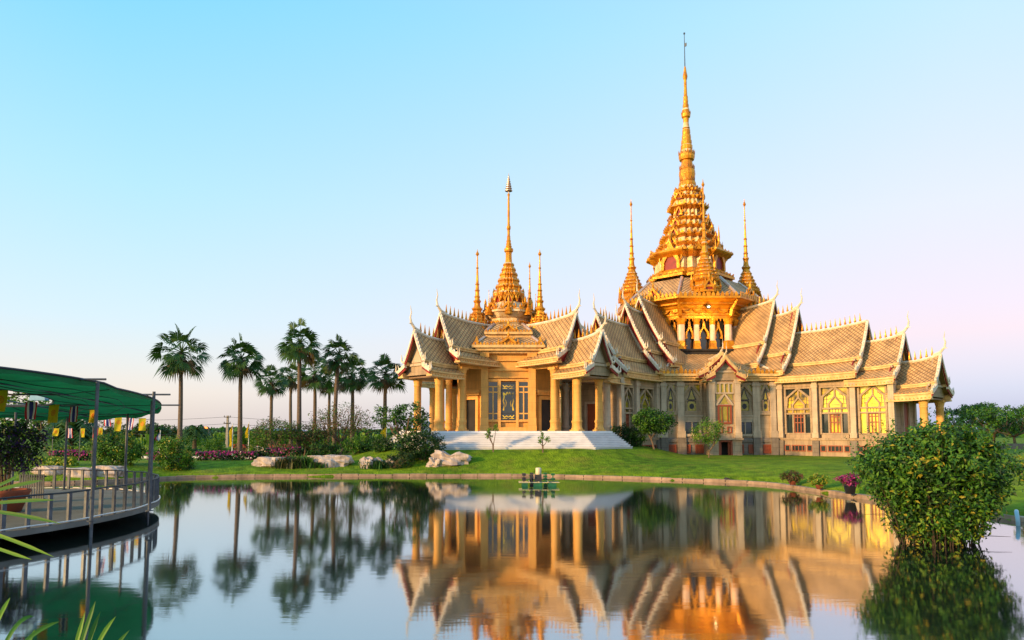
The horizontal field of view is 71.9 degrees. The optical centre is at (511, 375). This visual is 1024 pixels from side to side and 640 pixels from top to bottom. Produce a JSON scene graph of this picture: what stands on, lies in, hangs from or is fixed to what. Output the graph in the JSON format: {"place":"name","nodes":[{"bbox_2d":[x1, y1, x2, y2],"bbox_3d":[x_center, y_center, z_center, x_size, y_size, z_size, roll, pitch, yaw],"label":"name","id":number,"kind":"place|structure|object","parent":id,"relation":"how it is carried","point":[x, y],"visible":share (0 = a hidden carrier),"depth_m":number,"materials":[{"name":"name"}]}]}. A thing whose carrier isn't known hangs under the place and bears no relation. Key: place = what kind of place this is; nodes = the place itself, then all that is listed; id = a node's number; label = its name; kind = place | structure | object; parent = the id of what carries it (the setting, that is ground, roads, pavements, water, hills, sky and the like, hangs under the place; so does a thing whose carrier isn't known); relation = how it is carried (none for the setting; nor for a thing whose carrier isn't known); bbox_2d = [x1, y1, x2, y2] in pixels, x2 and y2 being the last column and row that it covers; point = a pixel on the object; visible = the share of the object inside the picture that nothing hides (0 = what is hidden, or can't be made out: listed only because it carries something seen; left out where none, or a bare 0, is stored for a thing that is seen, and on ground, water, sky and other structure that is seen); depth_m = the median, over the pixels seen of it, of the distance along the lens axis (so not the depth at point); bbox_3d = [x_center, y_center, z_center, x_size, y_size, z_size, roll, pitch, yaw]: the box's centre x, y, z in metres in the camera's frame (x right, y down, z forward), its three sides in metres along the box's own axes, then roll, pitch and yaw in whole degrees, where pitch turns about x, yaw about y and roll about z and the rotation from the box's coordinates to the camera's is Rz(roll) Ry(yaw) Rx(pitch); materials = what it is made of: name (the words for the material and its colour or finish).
{"place":"outdoors","nodes":[
{"label":"outdoors","id":0,"kind":"place"},
{"bbox_2d":[0,477,1023,639],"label":"pond water","id":1,"kind":"structure","parent":0,"point":[379,558],"depth_m":15.55,"materials":[{"name":"blue liquid"}]},
{"bbox_2d":[0,489,159,538],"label":"pond deck","id":2,"kind":"structure","parent":1,"relation":"in","point":[38,509],"depth_m":22.69,"materials":[{"name":"concrete"}]},
{"bbox_2d":[0,488,31,511],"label":"flower pot","id":3,"kind":"object","parent":2,"relation":"on","point":[14,507],"visible":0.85,"depth_m":22.07,"materials":[{"name":"ceramic"}]},
{"bbox_2d":[0,419,53,490],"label":"violet bush","id":4,"kind":"object","parent":3,"relation":"in","point":[11,451],"visible":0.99,"depth_m":22.26,"materials":[{"name":"green plant"}]},
{"bbox_2d":[19,474,46,498],"bbox_3d":[-17.199,4.026,25.276,0.960,0.960,0.082,0,-5,0],"label":"deck screen","id":5,"kind":"object","parent":2,"relation":"on","point":[40,484],"visible":0.72,"depth_m":25.26,"materials":[{"name":"wood"}]},
{"bbox_2d":[0,469,160,531],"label":"deck railing","id":6,"kind":"object","parent":2,"relation":"on","point":[155,488],"visible":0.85,"depth_m":21.81,"materials":[{"name":"metal"}]},
{"bbox_2d":[0,366,179,537],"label":"shade canopy","id":7,"kind":"object","parent":2,"relation":"on","point":[107,401],"visible":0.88,"depth_m":23.86,"materials":[{"name":"fabric"}]},
{"bbox_2d":[8,393,148,419],"bbox_3d":[-18.407,1.543,32.434,1.737,0.636,24.487,1,-5,-17],"label":"flag cord","id":8,"kind":"object","parent":7,"relation":"attached to","point":[63,406],"visible":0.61,"depth_m":23.95,"materials":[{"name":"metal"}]},
{"bbox_2d":[0,390,7,411],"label":"hanging flag","id":9,"kind":"object","parent":8,"relation":"hanging from","point":[3,397],"visible":1,"depth_m":21.52,"materials":[{"name":"yellow fabric"}]},
{"bbox_2d":[25,402,36,418],"bbox_3d":[-15.393,1.129,22.580,0.350,0.560,0.070,0,-5,-5],"label":"hanging flag","id":10,"kind":"object","parent":8,"relation":"hanging from","point":[30,409],"visible":1,"depth_m":22.58,"materials":[{"name":"multicoloured fabric"}]},
{"bbox_2d":[47,404,58,422],"bbox_3d":[-15.323,1.276,23.568,0.369,0.610,0.076,1,-5,-9],"label":"hanging flag","id":11,"kind":"object","parent":8,"relation":"hanging from","point":[53,414],"visible":1,"depth_m":23.57,"materials":[{"name":"yellow fabric"}]},
{"bbox_2d":[68,406,77,421],"bbox_3d":[-15.265,1.347,24.570,0.281,0.550,0.061,1,-5,-9],"label":"hanging flag","id":12,"kind":"object","parent":8,"relation":"hanging from","point":[73,414],"visible":1,"depth_m":24.57,"materials":[{"name":"multicoloured fabric"}]},
{"bbox_2d":[519,468,559,485],"bbox_3d":[1.477,5.593,38.878,2.226,1.016,1.176,0,-5,0],"label":"paddle aerator","id":13,"kind":"object","parent":1,"relation":"on","point":[538,481],"visible":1,"depth_m":38.70,"materials":[{"name":"green plastic"}]},
{"bbox_2d":[844,408,1023,546],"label":"pond bush","id":14,"kind":"object","parent":1,"relation":"in","point":[935,485],"visible":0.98,"depth_m":18.41,"materials":[{"name":"green plant"}]},
{"bbox_2d":[0,436,1023,519],"bbox_3d":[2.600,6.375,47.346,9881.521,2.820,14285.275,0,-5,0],"label":"ground","id":15,"kind":"structure","parent":0,"point":[643,461],"depth_m":47.73,"materials":[{"name":"green plant"}]},
{"bbox_2d":[0,391,46,439],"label":"distant tree","id":16,"kind":"object","parent":15,"relation":"on","point":[10,398],"visible":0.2,"depth_m":69.89,"materials":[{"name":"green plant"}]},
{"bbox_2d":[28,399,54,451],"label":"distant tree","id":17,"kind":"object","parent":15,"relation":"on","point":[41,424],"visible":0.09,"depth_m":74.18,"materials":[{"name":"green plant"}]},
{"bbox_2d":[30,466,63,474],"bbox_3d":[-27.470,5.712,41.942,1.841,0.709,1.174,-1,-5,18],"label":"rock","id":18,"kind":"object","parent":15,"relation":"on","point":[50,472],"visible":0.52,"depth_m":41.54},
{"bbox_2d":[24,456,79,465],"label":"hedge","id":19,"kind":"object","parent":15,"relation":"on","point":[59,461],"visible":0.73,"depth_m":44.48,"materials":[{"name":"green plant"}]},
{"bbox_2d":[0,475,128,639],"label":"spiky plant","id":20,"kind":"object","parent":15,"relation":"on","point":[46,626],"visible":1,"depth_m":4.63,"materials":[{"name":"green plant"}]},
{"bbox_2d":[24,419,110,457],"bbox_3d":[-37.293,5.688,59.785,7.123,4.594,7.100,0,-5,0],"label":"young palm","id":21,"kind":"object","parent":15,"relation":"on","point":[74,426],"visible":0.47,"depth_m":58.66,"materials":[{"name":"green plant"}]},
{"bbox_2d":[48,449,106,460],"bbox_3d":[-31.622,5.891,51.669,4.341,0.968,1.174,0,-5,0],"label":"flower hedge","id":22,"kind":"object","parent":15,"relation":"on","point":[84,457],"visible":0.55,"depth_m":51.29,"materials":[{"name":"pink plant"}]},
{"bbox_2d":[66,467,91,477],"bbox_3d":[-25.505,5.813,41.653,1.898,0.751,1.053,0,-5,0],"label":"rock","id":23,"kind":"object","parent":15,"relation":"on","point":[77,473],"visible":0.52,"depth_m":41.24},
{"bbox_2d":[47,445,155,457],"bbox_3d":[-33.508,6.273,57.669,8.618,1.236,1.085,0,-5,0],"label":"hedge","id":24,"kind":"object","parent":15,"relation":"on","point":[77,448],"visible":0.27,"depth_m":57.42,"materials":[{"name":"green plant"}]},
{"bbox_2d":[91,465,127,477],"bbox_3d":[-24.283,5.846,42.296,2.366,0.911,1.224,0,-5,0],"label":"rock","id":25,"kind":"object","parent":15,"relation":"on","point":[110,473],"visible":0.45,"depth_m":41.84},
{"bbox_2d":[84,431,147,464],"bbox_3d":[-26.165,4.897,46.745,3.871,2.617,2.844,0,-5,0],"label":"round bush","id":26,"kind":"object","parent":15,"relation":"on","point":[135,450],"visible":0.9,"depth_m":46.35,"materials":[{"name":"green plant"}]},
{"bbox_2d":[123,421,172,438],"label":"distant tree","id":27,"kind":"object","parent":15,"relation":"on","point":[158,428],"visible":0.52,"depth_m":148.64,"materials":[{"name":"green plant"}]},
{"bbox_2d":[140,433,157,447],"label":"field plant","id":28,"kind":"object","parent":15,"relation":"on","point":[146,438],"visible":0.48,"depth_m":86.25,"materials":[{"name":"green plant"}]},
{"bbox_2d":[153,435,197,470],"bbox_3d":[-22.437,5.288,46.941,2.797,2.650,2.648,-2,-5,23],"label":"round bush","id":29,"kind":"object","parent":15,"relation":"on","point":[180,455],"visible":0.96,"depth_m":46.52,"materials":[{"name":"green plant"}]},
{"bbox_2d":[146,325,213,441],"bbox_3d":[-27.171,1.318,58.098,4.872,11.348,5.128,0,-5,0],"label":"palm tree","id":30,"kind":"object","parent":15,"relation":"on","point":[178,363],"visible":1,"depth_m":57.83,"materials":[{"name":"green plant"}]},
{"bbox_2d":[175,424,212,449],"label":"young palm","id":31,"kind":"object","parent":15,"relation":"on","point":[194,432],"visible":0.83,"depth_m":77.11,"materials":[{"name":"green plant"}]},
{"bbox_2d":[197,436,226,455],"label":"garden shrub","id":32,"kind":"object","parent":15,"relation":"on","point":[213,443],"visible":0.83,"depth_m":59.00,"materials":[{"name":"green plant"}]},
{"bbox_2d":[195,450,256,460],"bbox_3d":[-21.097,5.977,52.165,4.534,0.909,1.057,0,-5,0],"label":"flower hedge","id":33,"kind":"object","parent":15,"relation":"on","point":[204,455],"visible":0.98,"depth_m":51.91,"materials":[{"name":"pink plant"}]},
{"bbox_2d":[223,415,230,446],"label":"utility pole","id":34,"kind":"object","parent":15,"relation":"on","point":[227,423],"visible":0.96,"depth_m":91.62,"materials":[{"name":"concrete"}]},
{"bbox_2d":[216,333,266,455],"bbox_3d":[-23.041,1.686,59.877,3.950,10.887,4.698,-3,-5,31],"label":"palm tree","id":35,"kind":"object","parent":15,"relation":"on","point":[239,368],"visible":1,"depth_m":59.79,"materials":[{"name":"green plant"}]},
{"bbox_2d":[245,440,268,455],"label":"garden shrub","id":36,"kind":"object","parent":15,"relation":"on","point":[253,444],"visible":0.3,"depth_m":56.89,"materials":[{"name":"green plant"}]},
{"bbox_2d":[230,443,294,453],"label":"hedge","id":37,"kind":"object","parent":15,"relation":"on","point":[244,448],"visible":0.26,"depth_m":65.36,"materials":[{"name":"green plant"}]},
{"bbox_2d":[251,457,281,466],"bbox_3d":[-16.619,6.096,48.921,2.852,0.916,1.445,0,-5,0],"label":"rock","id":38,"kind":"object","parent":15,"relation":"on","point":[262,461],"visible":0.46,"depth_m":48.45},
{"bbox_2d":[253,364,288,447],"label":"palm tree","id":39,"kind":"object","parent":15,"relation":"on","point":[271,390],"visible":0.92,"depth_m":73.81,"materials":[{"name":"green plant"}]},
{"bbox_2d":[245,415,303,448],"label":"garden tree","id":40,"kind":"object","parent":15,"relation":"on","point":[276,435],"visible":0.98,"depth_m":55.41,"materials":[{"name":"green plant"}]},
{"bbox_2d":[253,446,300,457],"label":"flower hedge","id":41,"kind":"object","parent":15,"relation":"on","point":[267,452],"visible":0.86,"depth_m":52.94,"materials":[{"name":"pink plant"}]},
{"bbox_2d":[274,362,302,445],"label":"palm tree","id":42,"kind":"object","parent":15,"relation":"on","point":[292,386],"visible":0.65,"depth_m":81.79,"materials":[{"name":"green plant"}]},
{"bbox_2d":[270,455,314,468],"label":"grass tuft","id":43,"kind":"object","parent":15,"relation":"on","point":[285,462],"visible":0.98,"depth_m":48.06,"materials":[{"name":"green plant"}]},
{"bbox_2d":[275,317,323,456],"bbox_3d":[-17.455,1.085,57.974,3.991,11.924,4.489,0,-5,0],"label":"palm tree","id":44,"kind":"object","parent":15,"relation":"on","point":[293,351],"visible":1,"depth_m":57.89,"materials":[{"name":"green plant"}]},
{"bbox_2d":[286,420,331,454],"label":"garden tree","id":45,"kind":"object","parent":15,"relation":"on","point":[307,437],"visible":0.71,"depth_m":56.49,"materials":[{"name":"green plant"}]},
{"bbox_2d":[293,358,333,450],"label":"palm tree","id":46,"kind":"object","parent":15,"relation":"on","point":[309,382],"visible":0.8,"depth_m":69.90,"materials":[{"name":"green plant"}]},
{"bbox_2d":[303,461,334,467],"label":"grass tuft","id":47,"kind":"object","parent":15,"relation":"on","point":[317,465],"visible":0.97,"depth_m":48.36,"materials":[{"name":"green plant"}]},
{"bbox_2d":[293,445,350,455],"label":"hedge","id":48,"kind":"object","parent":15,"relation":"on","point":[302,451],"visible":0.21,"depth_m":57.93,"materials":[{"name":"green plant"}]},
{"bbox_2d":[307,440,340,455],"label":"garden shrub","id":49,"kind":"object","parent":15,"relation":"on","point":[327,451],"visible":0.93,"depth_m":54.90,"materials":[{"name":"green plant"}]},
{"bbox_2d":[307,454,354,467],"bbox_3d":[-12.649,6.082,49.252,3.259,1.117,1.593,0,-5,0],"label":"rock","id":50,"kind":"object","parent":15,"relation":"on","point":[330,460],"visible":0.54,"depth_m":48.81,"materials":[{"name":"stone"}]},
{"bbox_2d":[317,368,345,443],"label":"palm tree","id":51,"kind":"object","parent":15,"relation":"on","point":[324,392],"visible":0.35,"depth_m":83.80,"materials":[{"name":"green plant"}]},
{"bbox_2d":[315,333,358,444],"bbox_3d":[-15.138,1.748,61.027,3.809,10.973,3.833,0,-5,0],"label":"palm tree","id":52,"kind":"object","parent":15,"relation":"on","point":[335,364],"visible":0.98,"depth_m":61.00,"materials":[{"name":"green plant"}]},
{"bbox_2d":[304,401,374,454],"bbox_3d":[-13.923,4.358,56.972,5.610,4.706,4.504,-3,-5,34],"label":"bare tree","id":53,"kind":"object","parent":15,"relation":"on","point":[337,425],"visible":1,"depth_m":56.71,"materials":[{"name":"green plant"}]},
{"bbox_2d":[332,354,369,451],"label":"palm tree","id":54,"kind":"object","parent":15,"relation":"on","point":[357,384],"visible":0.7,"depth_m":66.82,"materials":[{"name":"green plant"}]},
{"bbox_2d":[340,435,371,454],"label":"garden shrub","id":55,"kind":"object","parent":15,"relation":"on","point":[360,443],"visible":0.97,"depth_m":54.45,"materials":[{"name":"green plant"}]},
{"bbox_2d":[341,428,381,437],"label":"distant tree","id":56,"kind":"object","parent":15,"relation":"on","point":[367,431],"visible":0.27,"depth_m":128.65,"materials":[{"name":"green plant"}]},
{"bbox_2d":[358,456,375,468],"bbox_3d":[-9.978,6.159,48.842,1.220,1.131,1.190,0,-5,0],"label":"rock","id":57,"kind":"object","parent":15,"relation":"on","point":[364,459],"visible":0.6,"depth_m":48.57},
{"bbox_2d":[359,459,389,468],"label":"grass tuft","id":58,"kind":"object","parent":15,"relation":"on","point":[376,465],"visible":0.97,"depth_m":48.26,"materials":[{"name":"green plant"}]},
{"bbox_2d":[368,433,395,451],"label":"garden shrub","id":59,"kind":"object","parent":15,"relation":"on","point":[382,444],"visible":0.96,"depth_m":52.93,"materials":[{"name":"green plant"}]},
{"bbox_2d":[364,353,407,429],"bbox_3d":[-11.528,2.286,64.011,3.987,8.729,3.929,0,-5,0],"label":"palm tree","id":60,"kind":"object","parent":15,"relation":"on","point":[385,382],"visible":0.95,"depth_m":63.73,"materials":[{"name":"green plant"}]},
{"bbox_2d":[380,451,414,468],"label":"dark bush","id":61,"kind":"object","parent":15,"relation":"on","point":[399,462],"visible":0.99,"depth_m":48.33,"materials":[{"name":"green plant"}]},
{"bbox_2d":[371,401,430,448],"bbox_3d":[-8.008,3.882,51.374,4.383,4.208,3.039,0,-5,0],"label":"frangipani tree","id":62,"kind":"object","parent":15,"relation":"on","point":[396,413],"visible":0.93,"depth_m":51.12,"materials":[{"name":"green plant"}]},
{"bbox_2d":[391,430,446,461],"bbox_3d":[-6.588,5.082,49.984,4.063,2.466,2.238,0,-5,0],"label":"dark bush","id":63,"kind":"object","parent":15,"relation":"on","point":[423,451],"visible":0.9,"depth_m":49.55,"materials":[{"name":"green plant"}]},
{"bbox_2d":[426,457,441,466],"bbox_3d":[-5.370,6.103,48.672,1.139,0.921,0.877,0,-5,0],"label":"rock","id":64,"kind":"object","parent":15,"relation":"on","point":[433,462],"visible":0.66,"depth_m":48.42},
{"bbox_2d":[431,450,471,465],"bbox_3d":[-4.247,5.879,49.063,2.967,1.400,1.533,0,-5,0],"label":"rock","id":65,"kind":"object","parent":15,"relation":"on","point":[456,458],"visible":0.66,"depth_m":48.54,"materials":[{"name":"stone"}]},
{"bbox_2d":[483,424,498,451],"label":"sapling","id":66,"kind":"object","parent":15,"relation":"on","point":[489,432],"visible":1,"depth_m":50.81,"materials":[{"name":"green plant"}]},
{"bbox_2d":[387,429,632,449],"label":"marble staircase","id":67,"kind":"structure","parent":15,"relation":"on","point":[471,440],"depth_m":52.65,"materials":[{"name":"stone"}]},
{"bbox_2d":[395,173,620,430],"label":"pavilion","id":68,"kind":"structure","parent":67,"relation":"on","point":[508,358],"depth_m":57.74,"materials":[{"name":"paint"}]},
{"bbox_2d":[466,390,480,430],"bbox_3d":[-3.468,2.991,58.779,2.500,3.440,0.440,-4,-6,45],"label":"door","id":69,"kind":"structure","parent":68,"relation":"in","point":[472,402],"depth_m":58.68,"materials":[{"name":"paint"}]},
{"bbox_2d":[488,381,497,419],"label":"window","id":70,"kind":"structure","parent":68,"relation":"in","point":[492,385],"depth_m":57.86,"materials":[{"name":"glass"}]},
{"bbox_2d":[501,382,515,419],"bbox_3d":[-0.300,2.121,57.862,1.320,3.170,0.140,0,-5,0],"label":"window","id":71,"kind":"structure","parent":68,"relation":"in","point":[508,389],"depth_m":57.86,"materials":[{"name":"glass"}]},
{"bbox_2d":[519,381,528,419],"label":"window","id":72,"kind":"structure","parent":68,"relation":"in","point":[523,385],"depth_m":57.88,"materials":[{"name":"paint"}]},
{"bbox_2d":[536,390,550,430],"bbox_3d":[2.868,2.991,58.779,0.440,3.440,2.500,-4,-6,45],"label":"door","id":73,"kind":"structure","parent":68,"relation":"in","point":[543,402],"depth_m":58.69,"materials":[{"name":"paint"}]},
{"bbox_2d":[0,426,1023,437],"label":"distant woods","id":74,"kind":"object","parent":15,"relation":"on","point":[389,432],"visible":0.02,"depth_m":288.68,"materials":[{"name":"green plant"}]},
{"bbox_2d":[14,474,1023,521],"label":"kerb","id":75,"kind":"structure","parent":15,"relation":"on","point":[855,495],"depth_m":44.30,"materials":[{"name":"concrete"}]},
{"bbox_2d":[779,470,804,484],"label":"potted plant","id":76,"kind":"object","parent":75,"relation":"on","point":[795,478],"visible":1,"depth_m":36.70,"materials":[{"name":"green plant"}]},
{"bbox_2d":[806,473,831,488],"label":"potted plant","id":77,"kind":"object","parent":75,"relation":"on","point":[818,481],"visible":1,"depth_m":33.99,"materials":[{"name":"green plant"}]},
{"bbox_2d":[833,472,862,493],"bbox_3d":[15.129,4.798,31.596,1.136,0.992,0.990,2,-5,-26],"label":"potted plant","id":78,"kind":"object","parent":75,"relation":"on","point":[850,483],"visible":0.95,"depth_m":31.43,"materials":[{"name":"pink plant"}]},
{"bbox_2d":[611,422,638,446],"bbox_3d":[9.197,4.950,58.326,2.426,2.218,1.934,-2,-5,21],"label":"dark bush","id":79,"kind":"object","parent":15,"relation":"on","point":[625,436],"visible":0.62,"depth_m":58.04,"materials":[{"name":"green plant"}]},
{"bbox_2d":[628,427,647,446],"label":"dark bush","id":80,"kind":"object","parent":15,"relation":"on","point":[639,442],"visible":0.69,"depth_m":58.38,"materials":[{"name":"green plant"}]},
{"bbox_2d":[631,406,677,449],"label":"garden tree","id":81,"kind":"object","parent":15,"relation":"on","point":[649,422],"visible":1,"depth_m":56.81,"materials":[{"name":"green plant"}]},
{"bbox_2d":[689,416,728,457],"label":"garden tree","id":82,"kind":"object","parent":15,"relation":"on","point":[717,426],"visible":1,"depth_m":56.55,"materials":[{"name":"green plant"}]},
{"bbox_2d":[560,32,954,456],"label":"temple hall","id":83,"kind":"structure","parent":15,"relation":"on","point":[694,334],"depth_m":64.38,"materials":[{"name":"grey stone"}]},
{"bbox_2d":[584,401,594,430],"bbox_3d":[7.233,3.891,62.470,1.920,3.176,0.200,-4,-6,45],"label":"door","id":84,"kind":"structure","parent":83,"relation":"in","point":[589,407],"depth_m":62.84,"materials":[{"name":"wood"}]},
{"bbox_2d":[624,385,633,434],"bbox_3d":[10.054,3.039,61.622,1.620,4.250,0.400,4,-6,-45],"label":"window","id":85,"kind":"structure","parent":83,"relation":"in","point":[628,390],"depth_m":61.80,"materials":[{"name":"grey stone"}]},
{"bbox_2d":[640,387,654,434],"bbox_3d":[11.981,3.190,63.544,2.470,4.250,0.400,4,-6,-45],"label":"window","id":86,"kind":"structure","parent":83,"relation":"in","point":[646,393],"depth_m":63.83,"materials":[{"name":"glass"}]},
{"bbox_2d":[666,381,677,414],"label":"window","id":87,"kind":"structure","parent":83,"relation":"in","point":[670,402],"depth_m":64.72,"materials":[{"name":"grey stone"}]},
{"bbox_2d":[682,415,702,435],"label":"lower window","id":88,"kind":"structure","parent":83,"relation":"in","point":[690,420],"depth_m":64.49,"materials":[{"name":"glass"}]},
{"bbox_2d":[684,381,702,414],"bbox_3d":[16.480,2.082,64.746,1.952,3.068,0.220,0,-5,0],"label":"window","id":89,"kind":"structure","parent":83,"relation":"in","point":[691,405],"depth_m":64.73,"materials":[{"name":"grey stone"}]},
{"bbox_2d":[715,382,733,432],"bbox_3d":[18.900,2.869,62.708,1.680,4.500,0.160,0,-5,0],"label":"window","id":90,"kind":"structure","parent":83,"relation":"in","point":[724,409],"depth_m":62.73,"materials":[{"name":"glass"}]},
{"bbox_2d":[719,440,732,454],"bbox_3d":[18.899,6.746,62.976,1.680,1.928,1.683,-4,-6,45],"label":"doorway","id":91,"kind":"structure","parent":83,"relation":"in","point":[725,446],"depth_m":62.73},
{"bbox_2d":[740,381,752,414],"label":"window","id":92,"kind":"structure","parent":83,"relation":"in","point":[745,404],"depth_m":64.74,"materials":[{"name":"grey stone"}]},
{"bbox_2d":[741,415,755,435],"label":"lower window","id":93,"kind":"structure","parent":83,"relation":"in","point":[746,420],"depth_m":64.50,"materials":[{"name":"glass"}]},
{"bbox_2d":[759,381,770,414],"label":"window","id":94,"kind":"structure","parent":83,"relation":"in","point":[763,386],"depth_m":64.72,"materials":[{"name":"grey stone"}]},
{"bbox_2d":[784,387,812,434],"bbox_3d":[25.819,3.190,63.543,2.470,4.250,0.400,-4,-6,45],"label":"window","id":95,"kind":"structure","parent":83,"relation":"in","point":[797,400],"depth_m":63.60,"materials":[{"name":"yellow glass"}]},
{"bbox_2d":[785,445,811,451],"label":"basement window","id":96,"kind":"structure","parent":83,"relation":"in","point":[787,447],"depth_m":63.04,"materials":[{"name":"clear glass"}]},
{"bbox_2d":[819,385,850,434],"bbox_3d":[28.064,3.014,61.305,2.520,4.250,0.400,-4,-6,45],"label":"window","id":97,"kind":"structure","parent":83,"relation":"in","point":[834,403],"depth_m":61.35,"materials":[{"name":"yellow glass"}]},
{"bbox_2d":[820,445,849,451],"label":"basement window","id":98,"kind":"structure","parent":83,"relation":"in","point":[831,448],"depth_m":60.85,"materials":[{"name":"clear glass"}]},
{"bbox_2d":[857,385,888,434],"bbox_3d":[30.256,2.842,59.119,2.320,4.250,0.400,-4,-6,45],"label":"window","id":99,"kind":"structure","parent":83,"relation":"in","point":[872,406],"depth_m":59.18,"materials":[{"name":"yellow glass"}]},
{"bbox_2d":[900,401,910,433],"bbox_3d":[33.325,3.675,59.721,0.200,3.176,1.920,-4,-6,45],"label":"door","id":100,"kind":"structure","parent":83,"relation":"in","point":[904,406],"depth_m":59.79,"materials":[{"name":"wood"}]},
{"bbox_2d":[933,405,987,430],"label":"background tree","id":101,"kind":"object","parent":15,"relation":"on","point":[953,412],"visible":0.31,"depth_m":104.17,"materials":[{"name":"green plant"}]},
{"bbox_2d":[959,401,998,429],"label":"background tree","id":102,"kind":"object","parent":15,"relation":"on","point":[980,405],"visible":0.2,"depth_m":111.44,"materials":[{"name":"green plant"}]},
{"bbox_2d":[955,405,1022,441],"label":"background tree","id":103,"kind":"object","parent":15,"relation":"on","point":[964,413],"visible":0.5,"depth_m":91.46,"materials":[{"name":"green plant"}]},
{"bbox_2d":[979,408,1023,443],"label":"background tree","id":104,"kind":"object","parent":15,"relation":"on","point":[1001,424],"visible":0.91,"depth_m":87.52,"materials":[{"name":"green plant"}]},
{"bbox_2d":[0,0,1023,429],"label":"sky","id":105,"kind":"structure","parent":0,"point":[225,169],"materials":[{"name":"blue"}]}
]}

